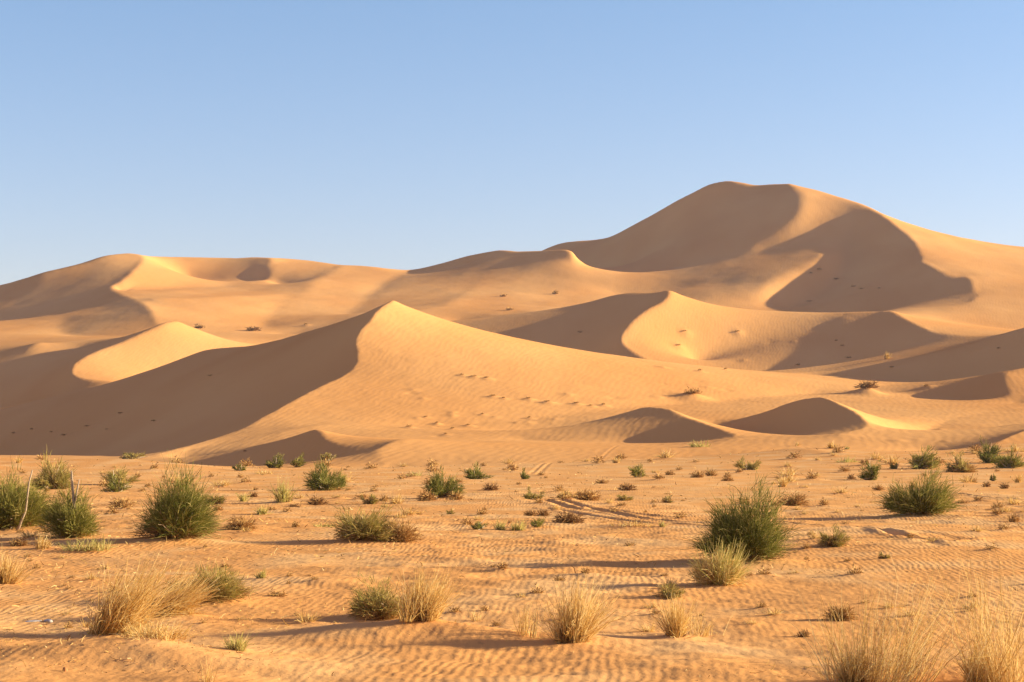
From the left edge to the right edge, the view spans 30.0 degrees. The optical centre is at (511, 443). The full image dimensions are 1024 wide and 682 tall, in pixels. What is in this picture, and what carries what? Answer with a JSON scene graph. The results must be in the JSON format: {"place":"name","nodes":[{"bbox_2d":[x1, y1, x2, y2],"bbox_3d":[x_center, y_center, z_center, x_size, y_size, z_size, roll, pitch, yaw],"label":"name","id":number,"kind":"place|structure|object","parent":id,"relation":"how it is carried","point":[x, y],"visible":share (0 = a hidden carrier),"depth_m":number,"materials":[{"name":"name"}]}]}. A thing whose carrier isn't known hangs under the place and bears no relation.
{"place":"outdoors","nodes":[
{"label":"outdoors","id":0,"kind":"place"},
{"bbox_2d":[197,659,221,681],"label":"straw grass","id":1,"kind":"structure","parent":0,"point":[206,674],"depth_m":13.30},
{"bbox_2d":[467,609,485,621],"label":"straw grass","id":2,"kind":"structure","parent":0,"point":[475,619],"depth_m":18.93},
{"bbox_2d":[0,442,1023,681],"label":"ground","id":3,"kind":"structure","parent":0,"point":[348,649],"depth_m":24.74,"materials":[{"name":"sand"}]},
{"bbox_2d":[8,536,30,545],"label":"dead scrub","id":4,"kind":"object","parent":3,"relation":"on","point":[19,542],"visible":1,"depth_m":30.86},
{"bbox_2d":[0,548,44,583],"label":"grass tussock","id":5,"kind":"object","parent":3,"relation":"on","point":[7,576],"depth_m":22.92,"materials":[{"name":"plant"}]},
{"bbox_2d":[17,470,32,529],"bbox_3d":[-9.186,1.119,35.972,0.342,1.248,0.054,0,0,0],"label":"bare stick","id":6,"kind":"object","parent":3,"relation":"on","point":[21,520],"visible":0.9,"depth_m":35.96,"materials":[{"name":"brown wood"}]},
{"bbox_2d":[0,455,57,528],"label":"broom shrub","id":7,"kind":"object","parent":3,"relation":"on","point":[13,501],"visible":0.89,"depth_m":36.30,"materials":[{"name":"green plant"}]},
{"bbox_2d":[15,530,45,537],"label":"straw tuft","id":8,"kind":"object","parent":3,"relation":"on","point":[28,535],"visible":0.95,"depth_m":33.16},
{"bbox_2d":[31,532,56,548],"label":"grass tussock","id":9,"kind":"object","parent":3,"relation":"on","point":[41,544],"depth_m":29.82,"materials":[{"name":"plant"}]},
{"bbox_2d":[27,444,77,488],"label":"broom shrub","id":10,"kind":"object","parent":3,"relation":"on","point":[46,479],"visible":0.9,"depth_m":72.83,"materials":[{"name":"green plant"}]},
{"bbox_2d":[29,471,105,538],"bbox_3d":[-7.670,1.015,33.320,1.323,1.263,1.258,0,0,15],"label":"broom shrub","id":11,"kind":"object","parent":3,"relation":"on","point":[65,520],"visible":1,"depth_m":33.08,"materials":[{"name":"green plant"}]},
{"bbox_2d":[71,471,75,507],"bbox_3d":[-7.611,0.832,33.200,0.096,0.716,0.055,0,0,0],"label":"bare stick","id":12,"kind":"object","parent":11,"relation":"in","point":[73,497],"visible":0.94,"depth_m":33.19,"materials":[{"name":"brown wood"}]},
{"bbox_2d":[53,533,118,551],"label":"grass tussock","id":13,"kind":"object","parent":3,"relation":"on","point":[97,547],"depth_m":29.63,"materials":[{"name":"green plant"}]},
{"bbox_2d":[104,503,123,513],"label":"dead tuft","id":14,"kind":"object","parent":3,"relation":"on","point":[113,511],"visible":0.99,"depth_m":45.18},
{"bbox_2d":[99,471,132,491],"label":"broom shrub","id":15,"kind":"object","parent":3,"relation":"on","point":[113,485],"visible":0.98,"depth_m":65.95,"materials":[{"name":"green plant"}]},
{"bbox_2d":[106,496,136,506],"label":"dead scrub","id":16,"kind":"object","parent":3,"relation":"on","point":[125,500],"visible":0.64,"depth_m":51.39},
{"bbox_2d":[100,464,145,484],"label":"broom shrub","id":17,"kind":"object","parent":3,"relation":"on","point":[121,476],"visible":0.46,"depth_m":80.21,"materials":[{"name":"green plant"}]},
{"bbox_2d":[64,543,210,638],"bbox_3d":[-3.409,1.270,17.104,1.259,0.885,1.625,0,0,-19],"label":"grass tussock","id":18,"kind":"object","parent":3,"relation":"on","point":[114,613],"depth_m":16.89,"materials":[{"name":"plant"}]},
{"bbox_2d":[115,611,205,640],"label":"grass tussock","id":19,"kind":"object","parent":3,"relation":"on","point":[147,633],"depth_m":15.33,"materials":[{"name":"plant"}]},
{"bbox_2d":[127,449,227,539],"bbox_3d":[-5.596,0.801,31.951,1.772,1.584,2.114,0,0,0],"label":"broom shrub","id":20,"kind":"object","parent":3,"relation":"on","point":[184,513],"visible":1,"depth_m":31.55,"materials":[{"name":"green plant"}]},
{"bbox_2d":[144,543,238,616],"bbox_3d":[-3.229,1.351,18.878,0.916,0.741,1.096,0,0,-20],"label":"grass tussock","id":21,"kind":"object","parent":3,"relation":"on","point":[192,601],"depth_m":18.76,"materials":[{"name":"plant"}]},
{"bbox_2d":[158,555,266,602],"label":"half dead shrub","id":22,"kind":"object","parent":3,"relation":"on","point":[233,591],"visible":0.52,"depth_m":20.19,"materials":[{"name":"plant"}]},
{"bbox_2d":[205,494,227,503],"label":"half dead shrub","id":23,"kind":"object","parent":3,"relation":"on","point":[219,500],"visible":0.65,"depth_m":54.28,"materials":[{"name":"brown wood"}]},
{"bbox_2d":[210,478,235,485],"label":"straw tuft","id":24,"kind":"object","parent":3,"relation":"on","point":[220,484],"visible":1,"depth_m":73.63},
{"bbox_2d":[219,631,254,651],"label":"grass tussock","id":25,"kind":"object","parent":3,"relation":"on","point":[237,645],"depth_m":15.25,"materials":[{"name":"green plant"}]},
{"bbox_2d":[232,463,246,470],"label":"broom shrub","id":26,"kind":"object","parent":3,"relation":"on","point":[239,467],"visible":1,"depth_m":115.70,"materials":[{"name":"green plant"}]},
{"bbox_2d":[222,512,257,529],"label":"dead scrub","id":27,"kind":"object","parent":3,"relation":"on","point":[241,523],"visible":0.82,"depth_m":36.13,"materials":[{"name":"plant"}]},
{"bbox_2d":[234,491,252,501],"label":"grass tussock","id":28,"kind":"object","parent":3,"relation":"on","point":[243,498],"depth_m":56.20,"materials":[{"name":"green plant"}]},
{"bbox_2d":[252,569,266,578],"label":"grass tussock","id":29,"kind":"object","parent":3,"relation":"on","point":[262,575],"depth_m":23.69,"materials":[{"name":"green plant"}]},
{"bbox_2d":[254,505,270,514],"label":"grass tussock","id":30,"kind":"object","parent":3,"relation":"on","point":[261,510],"depth_m":44.78,"materials":[{"name":"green plant"}]},
{"bbox_2d":[263,452,284,467],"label":"broom shrub","id":31,"kind":"object","parent":3,"relation":"on","point":[278,463],"visible":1,"depth_m":121.58,"materials":[{"name":"green plant"}]},
{"bbox_2d":[268,589,287,596],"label":"dead scrub","id":32,"kind":"object","parent":3,"relation":"on","point":[278,594],"visible":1,"depth_m":21.13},
{"bbox_2d":[262,476,305,501],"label":"grass tussock","id":33,"kind":"object","parent":3,"relation":"on","point":[280,496],"depth_m":54.52,"materials":[{"name":"green plant"}]},
{"bbox_2d":[292,608,325,622],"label":"straw tuft","id":34,"kind":"object","parent":3,"relation":"on","point":[306,618],"visible":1,"depth_m":18.48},
{"bbox_2d":[307,495,330,504],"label":"dead scrub","id":35,"kind":"object","parent":3,"relation":"on","point":[317,501],"visible":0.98,"depth_m":53.46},
{"bbox_2d":[302,457,348,490],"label":"broom shrub","id":36,"kind":"object","parent":3,"relation":"on","point":[318,481],"visible":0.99,"depth_m":68.43,"materials":[{"name":"green plant"}]},
{"bbox_2d":[318,497,400,541],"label":"half dead shrub","id":37,"kind":"object","parent":3,"relation":"on","point":[364,528],"visible":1,"depth_m":32.36,"materials":[{"name":"plant"}]},
{"bbox_2d":[358,494,380,503],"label":"half dead shrub","id":38,"kind":"object","parent":3,"relation":"on","point":[371,499],"visible":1,"depth_m":52.82,"materials":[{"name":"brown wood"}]},
{"bbox_2d":[344,571,405,620],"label":"half dead shrub","id":39,"kind":"object","parent":3,"relation":"on","point":[372,606],"visible":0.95,"depth_m":18.77,"materials":[{"name":"plant"}]},
{"bbox_2d":[390,494,406,503],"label":"grass tussock","id":40,"kind":"object","parent":3,"relation":"on","point":[395,500],"depth_m":53.35,"materials":[{"name":"plant"}]},
{"bbox_2d":[380,512,423,542],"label":"dead scrub","id":41,"kind":"object","parent":3,"relation":"on","point":[405,534],"visible":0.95,"depth_m":32.39,"materials":[{"name":"plant"}]},
{"bbox_2d":[400,505,418,514],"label":"straw tuft","id":42,"kind":"object","parent":3,"relation":"on","point":[408,512],"visible":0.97,"depth_m":44.32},
{"bbox_2d":[373,557,467,622],"bbox_3d":[-0.846,1.321,17.359,0.966,0.603,1.021,0,0,0],"label":"grass tussock","id":43,"kind":"object","parent":3,"relation":"on","point":[425,607],"depth_m":17.23,"materials":[{"name":"plant"}]},
{"bbox_2d":[415,488,438,500],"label":"dead scrub","id":44,"kind":"object","parent":3,"relation":"on","point":[424,496],"visible":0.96,"depth_m":56.27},
{"bbox_2d":[418,465,467,497],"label":"broom shrub","id":45,"kind":"object","parent":3,"relation":"on","point":[436,484],"visible":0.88,"depth_m":59.67,"materials":[{"name":"green plant"}]},
{"bbox_2d":[442,490,465,499],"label":"dead scrub","id":46,"kind":"object","parent":3,"relation":"on","point":[454,496],"visible":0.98,"depth_m":57.24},
{"bbox_2d":[461,462,493,478],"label":"broom shrub","id":47,"kind":"object","parent":3,"relation":"on","point":[475,473],"visible":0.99,"depth_m":91.39,"materials":[{"name":"green plant"}]},
{"bbox_2d":[469,519,487,529],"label":"broom shrub","id":48,"kind":"object","parent":3,"relation":"on","point":[477,526],"visible":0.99,"depth_m":37.64,"materials":[{"name":"green plant"}]},
{"bbox_2d":[481,480,498,490],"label":"dead scrub","id":49,"kind":"object","parent":3,"relation":"on","point":[493,486],"visible":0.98,"depth_m":68.12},
{"bbox_2d":[491,520,507,529],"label":"grass tussock","id":50,"kind":"object","parent":3,"relation":"on","point":[500,526],"depth_m":37.72,"materials":[{"name":"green plant"}]},
{"bbox_2d":[0,447,1023,680],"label":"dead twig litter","id":51,"kind":"object","parent":3,"relation":"on","point":[381,554],"visible":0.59,"depth_m":29.61,"materials":[{"name":"wood"}]},
{"bbox_2d":[0,449,1023,681],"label":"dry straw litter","id":52,"kind":"object","parent":3,"relation":"on","point":[392,558],"visible":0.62,"depth_m":29.02,"materials":[{"name":"plant"}]},
{"bbox_2d":[508,519,526,530],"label":"grass tussock","id":53,"kind":"object","parent":3,"relation":"on","point":[517,527],"depth_m":37.61,"materials":[{"name":"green plant"}]},
{"bbox_2d":[520,468,530,478],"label":"broom shrub","id":54,"kind":"object","parent":3,"relation":"on","point":[523,475],"visible":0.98,"depth_m":92.25,"materials":[{"name":"green plant"}]},
{"bbox_2d":[523,509,537,515],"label":"dead scrub","id":55,"kind":"object","parent":3,"relation":"on","point":[529,513],"visible":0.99,"depth_m":44.73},
{"bbox_2d":[512,600,549,637],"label":"straw grass","id":56,"kind":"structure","parent":3,"relation":"on","point":[532,633],"depth_m":16.83,"materials":[{"name":"plant"}]},
{"bbox_2d":[522,486,545,498],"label":"broom shrub","id":57,"kind":"object","parent":3,"relation":"on","point":[531,496],"visible":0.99,"depth_m":54.34,"materials":[{"name":"green plant"}]},
{"bbox_2d":[530,582,543,593],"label":"dead tuft","id":58,"kind":"object","parent":3,"relation":"on","point":[535,591],"visible":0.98,"depth_m":21.66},
{"bbox_2d":[530,517,544,526],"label":"broom shrub","id":59,"kind":"object","parent":3,"relation":"on","point":[538,523],"visible":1,"depth_m":38.33,"materials":[{"name":"plant"}]},
{"bbox_2d":[537,508,551,515],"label":"dead scrub","id":60,"kind":"object","parent":3,"relation":"on","point":[544,513],"visible":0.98,"depth_m":45.04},
{"bbox_2d":[550,510,586,523],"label":"dead scrub","id":61,"kind":"object","parent":3,"relation":"on","point":[570,518],"visible":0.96,"depth_m":40.60,"materials":[{"name":"plant"}]},
{"bbox_2d":[523,564,643,643],"bbox_3d":[0.559,1.393,16.613,1.083,0.699,0.954,0,0,-37],"label":"grass tussock","id":62,"kind":"object","parent":3,"relation":"on","point":[576,626],"depth_m":16.49,"materials":[{"name":"plant"}]},
{"bbox_2d":[574,485,601,500],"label":"dead scrub","id":63,"kind":"object","parent":3,"relation":"on","point":[585,495],"visible":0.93,"depth_m":54.90,"materials":[{"name":"plant"}]},
{"bbox_2d":[614,494,633,500],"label":"half dead shrub","id":64,"kind":"object","parent":3,"relation":"on","point":[623,498],"visible":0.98,"depth_m":56.91,"materials":[{"name":"plant"}]},
{"bbox_2d":[618,482,637,490],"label":"dead scrub","id":65,"kind":"object","parent":3,"relation":"on","point":[628,486],"visible":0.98,"depth_m":68.54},
{"bbox_2d":[609,519,655,526],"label":"grass tussock","id":66,"kind":"object","parent":3,"relation":"on","point":[633,523],"depth_m":37.91,"materials":[{"name":"plant"}]},
{"bbox_2d":[628,464,649,477],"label":"broom shrub","id":67,"kind":"object","parent":3,"relation":"on","point":[637,472],"visible":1,"depth_m":97.72,"materials":[{"name":"plant"}]},
{"bbox_2d":[633,623,661,632],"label":"straw tuft","id":68,"kind":"object","parent":3,"relation":"on","point":[648,629],"visible":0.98,"depth_m":17.62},
{"bbox_2d":[651,449,674,457],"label":"straw tuft","id":69,"kind":"object","parent":3,"relation":"on","point":[663,455],"visible":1,"depth_m":133.50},
{"bbox_2d":[661,494,672,502],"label":"half dead shrub","id":70,"kind":"object","parent":3,"relation":"on","point":[666,499],"visible":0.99,"depth_m":53.86,"materials":[{"name":"plant"}]},
{"bbox_2d":[652,582,684,598],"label":"half dead shrub","id":71,"kind":"object","parent":3,"relation":"on","point":[670,589],"visible":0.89,"depth_m":21.38,"materials":[{"name":"plant"}]},
{"bbox_2d":[640,589,706,637],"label":"grass tussock","id":72,"kind":"object","parent":3,"relation":"on","point":[676,625],"depth_m":17.05,"materials":[{"name":"plant"}]},
{"bbox_2d":[689,470,704,477],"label":"dead scrub","id":73,"kind":"object","parent":3,"relation":"on","point":[698,474],"visible":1,"depth_m":93.19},
{"bbox_2d":[687,599,734,636],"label":"straw grass","id":74,"kind":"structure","parent":3,"relation":"on","point":[699,631],"depth_m":17.39,"materials":[{"name":"plant"}]},
{"bbox_2d":[705,467,716,475],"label":"dead scrub","id":75,"kind":"object","parent":3,"relation":"on","point":[709,472],"visible":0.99,"depth_m":98.32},
{"bbox_2d":[681,537,769,587],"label":"grass tussock","id":76,"kind":"object","parent":3,"relation":"on","point":[724,572],"depth_m":22.92,"materials":[{"name":"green plant"}]},
{"bbox_2d":[682,470,804,562],"bbox_3d":[3.216,0.981,26.653,1.824,1.310,1.826,0,0,0],"label":"broom shrub","id":77,"kind":"object","parent":3,"relation":"on","point":[759,537],"visible":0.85,"depth_m":26.38,"materials":[{"name":"plant"}]},
{"bbox_2d":[732,456,761,469],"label":"broom shrub","id":78,"kind":"object","parent":3,"relation":"on","point":[748,466],"visible":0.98,"depth_m":109.64,"materials":[{"name":"green plant"}]},
{"bbox_2d":[756,608,792,615],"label":"straw tuft","id":79,"kind":"object","parent":3,"relation":"on","point":[773,613],"visible":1,"depth_m":19.17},
{"bbox_2d":[776,475,792,486],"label":"grass tussock","id":80,"kind":"object","parent":3,"relation":"on","point":[782,481],"depth_m":73.94,"materials":[{"name":"plant"}]},
{"bbox_2d":[774,473,800,481],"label":"straw tuft","id":81,"kind":"object","parent":3,"relation":"on","point":[791,480],"visible":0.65,"depth_m":80.88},
{"bbox_2d":[772,466,805,476],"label":"straw tuft","id":82,"kind":"object","parent":3,"relation":"on","point":[789,471],"visible":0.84,"depth_m":95.84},
{"bbox_2d":[777,490,810,505],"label":"dead scrub","id":83,"kind":"object","parent":3,"relation":"on","point":[798,501],"visible":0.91,"depth_m":52.14,"materials":[{"name":"plant"}]},
{"bbox_2d":[794,628,810,636],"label":"dead scrub","id":84,"kind":"object","parent":3,"relation":"on","point":[804,633],"visible":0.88,"depth_m":17.27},
{"bbox_2d":[806,469,818,478],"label":"dead tuft","id":85,"kind":"object","parent":3,"relation":"on","point":[812,476],"visible":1,"depth_m":86.84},
{"bbox_2d":[815,522,852,546],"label":"half dead shrub","id":86,"kind":"object","parent":3,"relation":"on","point":[837,540],"visible":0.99,"depth_m":30.81,"materials":[{"name":"plant"}]},
{"bbox_2d":[819,601,857,620],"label":"dead scrub","id":87,"kind":"object","parent":3,"relation":"on","point":[844,616],"visible":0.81,"depth_m":18.76,"materials":[{"name":"plant"}]},
{"bbox_2d":[821,638,880,681],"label":"grass tussock","id":88,"kind":"object","parent":3,"relation":"on","point":[851,676],"depth_m":13.29,"materials":[{"name":"plant"}]},
{"bbox_2d":[847,563,862,573],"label":"dead tuft","id":89,"kind":"object","parent":3,"relation":"on","point":[853,571],"visible":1,"depth_m":24.22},
{"bbox_2d":[857,458,881,479],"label":"broom shrub","id":90,"kind":"object","parent":3,"relation":"on","point":[872,473],"visible":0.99,"depth_m":87.66,"materials":[{"name":"green plant"}]},
{"bbox_2d":[872,454,904,463],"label":"straw tuft","id":91,"kind":"object","parent":3,"relation":"on","point":[892,461],"visible":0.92,"depth_m":113.66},
{"bbox_2d":[872,458,966,515],"bbox_3d":[9.634,1.022,45.408,2.354,1.367,2.176,0,0,0],"label":"broom shrub","id":92,"kind":"object","parent":3,"relation":"on","point":[926,500],"visible":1,"depth_m":45.02,"materials":[{"name":"plant"}]},
{"bbox_2d":[905,444,942,468],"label":"broom shrub","id":93,"kind":"object","parent":3,"relation":"on","point":[919,462],"visible":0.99,"depth_m":107.78,"materials":[{"name":"green plant"}]},
{"bbox_2d":[943,450,978,472],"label":"half dead shrub","id":94,"kind":"object","parent":3,"relation":"on","point":[960,466],"visible":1,"depth_m":102.02,"materials":[{"name":"plant"}]},
{"bbox_2d":[955,473,977,482],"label":"straw tuft","id":95,"kind":"object","parent":3,"relation":"on","point":[966,480],"visible":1,"depth_m":81.07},
{"bbox_2d":[949,642,1019,681],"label":"grass tussock","id":96,"kind":"object","parent":3,"relation":"on","point":[979,677],"depth_m":13.08,"materials":[{"name":"plant"}]},
{"bbox_2d":[975,436,1004,462],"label":"broom shrub","id":97,"kind":"object","parent":3,"relation":"on","point":[989,456],"visible":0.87,"depth_m":116.41,"materials":[{"name":"green plant"}]},
{"bbox_2d":[991,443,1023,467],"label":"broom shrub","id":98,"kind":"object","parent":3,"relation":"on","point":[1010,461],"visible":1,"depth_m":107.17,"materials":[{"name":"green plant"}]},
{"bbox_2d":[999,443,1022,451],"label":"straw tuft","id":99,"kind":"object","parent":3,"relation":"on","point":[1016,450],"visible":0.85,"depth_m":132.20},
{"bbox_2d":[999,495,1023,503],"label":"straw tuft","id":100,"kind":"object","parent":3,"relation":"on","point":[1011,501],"visible":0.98,"depth_m":54.18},
{"bbox_2d":[1007,512,1020,521],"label":"dead scrub","id":101,"kind":"object","parent":3,"relation":"on","point":[1013,518],"visible":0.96,"depth_m":41.87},
{"bbox_2d":[1011,473,1022,482],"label":"grass tussock","id":102,"kind":"object","parent":3,"relation":"on","point":[1018,479],"depth_m":82.80,"materials":[{"name":"plant"}]},
{"bbox_2d":[0,181,1023,408],"bbox_3d":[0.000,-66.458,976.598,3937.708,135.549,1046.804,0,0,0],"label":"dunes","id":103,"kind":"structure","parent":0,"point":[711,268],"depth_m":746.52,"materials":[{"name":"sand"}]},
{"bbox_2d":[0,301,1023,467],"bbox_3d":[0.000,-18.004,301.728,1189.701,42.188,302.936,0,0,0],"label":"dunes","id":104,"kind":"structure","parent":0,"point":[363,389],"depth_m":287.35,"materials":[{"name":"sand"}]},
{"bbox_2d":[119,451,145,458],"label":"broom shrub","id":105,"kind":"object","parent":104,"relation":"on","point":[131,456],"visible":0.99,"depth_m":200.31,"materials":[{"name":"green plant"}]},
{"bbox_2d":[289,452,307,466],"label":"broom shrub","id":106,"kind":"object","parent":104,"relation":"on","point":[296,462],"visible":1,"depth_m":152.07,"materials":[{"name":"green plant"}]},
{"bbox_2d":[321,452,335,460],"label":"broom shrub","id":107,"kind":"object","parent":104,"relation":"on","point":[323,457],"visible":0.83,"depth_m":158.02,"materials":[{"name":"green plant"}]},
{"bbox_2d":[684,386,702,393],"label":"dead scrub","id":108,"kind":"object","parent":104,"relation":"on","point":[695,391],"visible":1,"depth_m":292.16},
{"bbox_2d":[854,379,879,387],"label":"dead scrub","id":109,"kind":"object","parent":104,"relation":"on","point":[865,384],"visible":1,"depth_m":319.15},
{"bbox_2d":[0,0,1023,284],"label":"sky","id":110,"kind":"structure","parent":0,"point":[389,134],"materials":[{"name":"blue"}]},
{"bbox_2d":[685,440,710,446],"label":"grass tussock","id":111,"kind":"object","parent":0,"point":[695,445],"depth_m":172.12,"materials":[{"name":"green plant"}]},
{"bbox_2d":[780,548,998,681],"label":"straw grass","id":112,"kind":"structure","parent":0,"point":[906,663],"depth_m":13.37,"materials":[{"name":"plant"}]},
{"bbox_2d":[904,523,1023,681],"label":"straw grass","id":113,"kind":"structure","parent":0,"point":[1010,675],"depth_m":13.06,"materials":[{"name":"plant"}]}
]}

